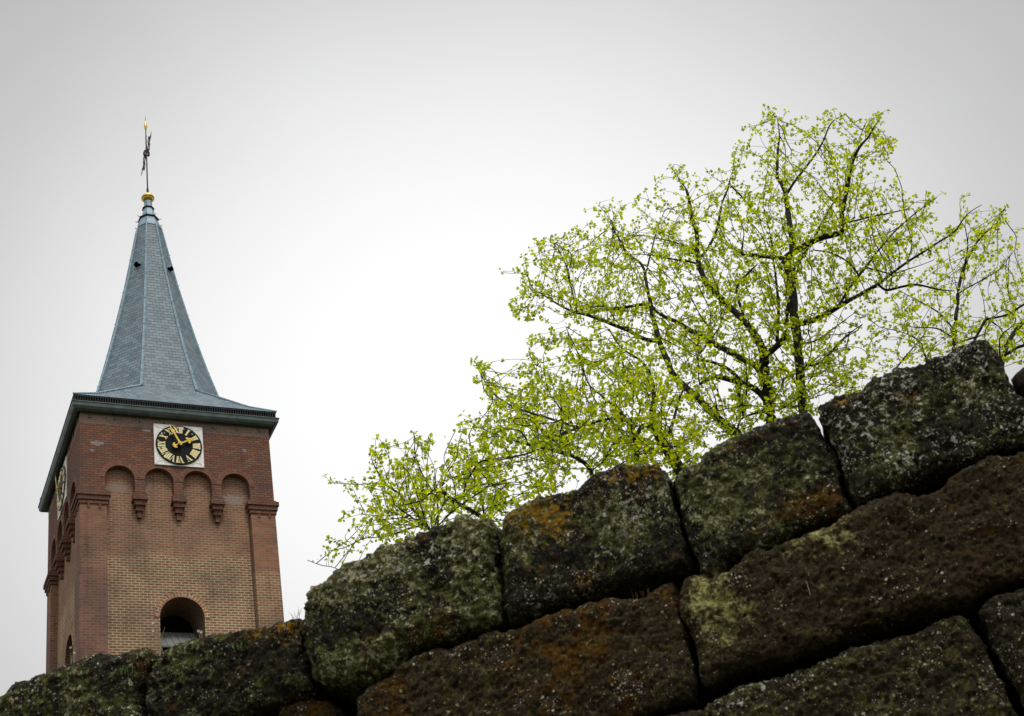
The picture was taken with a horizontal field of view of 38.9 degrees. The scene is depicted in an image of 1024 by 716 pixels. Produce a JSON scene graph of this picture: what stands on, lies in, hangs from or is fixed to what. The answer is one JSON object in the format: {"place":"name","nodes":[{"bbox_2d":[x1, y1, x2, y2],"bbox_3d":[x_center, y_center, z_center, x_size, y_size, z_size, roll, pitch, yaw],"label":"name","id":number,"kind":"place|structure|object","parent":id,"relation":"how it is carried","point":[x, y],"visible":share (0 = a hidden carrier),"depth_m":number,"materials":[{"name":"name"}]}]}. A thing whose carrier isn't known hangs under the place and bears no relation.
{"place":"outdoors","nodes":[
{"label":"outdoors","id":0,"kind":"place"},
{"bbox_2d":[38,117,283,672],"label":"church tower","id":1,"kind":"structure","parent":0,"point":[158,504],"depth_m":45.12,"materials":[{"name":"brick"}]},
{"bbox_2d":[64,629,73,665],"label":"window","id":2,"kind":"structure","parent":1,"relation":"in","point":[70,638],"depth_m":44.12,"materials":[{"name":"brick"}]},
{"bbox_2d":[154,592,209,651],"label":"window","id":3,"kind":"structure","parent":1,"relation":"in","point":[181,617],"depth_m":43.23,"materials":[{"name":"brick"}]},
{"bbox_2d":[0,339,1023,715],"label":"dry stone wall","id":4,"kind":"structure","parent":0,"point":[882,517],"depth_m":3.93,"materials":[{"name":"grey stone"}]},
{"bbox_2d":[119,664,133,674],"bbox_3d":[-1.142,0.924,4.304,0.045,0.030,0.023,-19,-35,11],"label":"grass tuft","id":5,"kind":"object","parent":4,"relation":"on","point":[125,669],"visible":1,"depth_m":4.30,"materials":[{"name":"green plant"}]},
{"bbox_2d":[134,657,149,667],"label":"moss stalks","id":6,"kind":"object","parent":4,"relation":"attached to","point":[141,661],"visible":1,"depth_m":4.30,"materials":[{"name":"green plant"}]},
{"bbox_2d":[151,622,164,650],"bbox_3d":[-1.073,0.843,4.390,0.041,0.091,0.024,13,-41,-32],"label":"flowering weed","id":7,"kind":"object","parent":4,"relation":"on","point":[160,641],"visible":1,"depth_m":4.39,"materials":[{"name":"plant"}]},
{"bbox_2d":[229,640,242,650],"bbox_3d":[-0.801,0.838,4.230,0.043,0.033,0.021,-12,-34,0],"label":"grass tuft","id":8,"kind":"object","parent":4,"relation":"on","point":[237,645],"visible":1,"depth_m":4.22,"materials":[{"name":"green plant"}]},
{"bbox_2d":[0,0,1023,695],"label":"sky","id":9,"kind":"structure","parent":0,"point":[341,190],"materials":[{"name":"white"}]},
{"label":"ground","id":10,"kind":"structure","parent":0,"visible":0},
{"bbox_2d":[307,419,578,568],"bbox_3d":[0.087,4.285,12.256,2.858,10.056,3.356,-3,-35,-13],"label":"tree","id":11,"kind":"object","parent":10,"relation":"on","point":[498,503],"visible":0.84,"depth_m":14.01,"materials":[{"name":"green plant"}]},
{"bbox_2d":[443,326,727,500],"bbox_3d":[1.371,3.704,14.024,3.183,12.567,5.505,-12,-34,0],"label":"tree","id":12,"kind":"object","parent":10,"relation":"on","point":[654,426],"visible":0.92,"depth_m":15.45,"materials":[{"name":"green plant"}]},
{"bbox_2d":[498,104,980,444],"bbox_3d":[3.537,2.470,15.822,6.084,15.878,5.344,-19,-35,11],"label":"tree","id":13,"kind":"object","parent":10,"relation":"on","point":[766,392],"visible":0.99,"depth_m":17.73,"materials":[{"name":"green plant"}]},
{"bbox_2d":[849,192,1023,373],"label":"tree","id":14,"kind":"object","parent":10,"relation":"on","point":[1007,343],"visible":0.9,"depth_m":19.53,"materials":[{"name":"green plant"}]}
]}

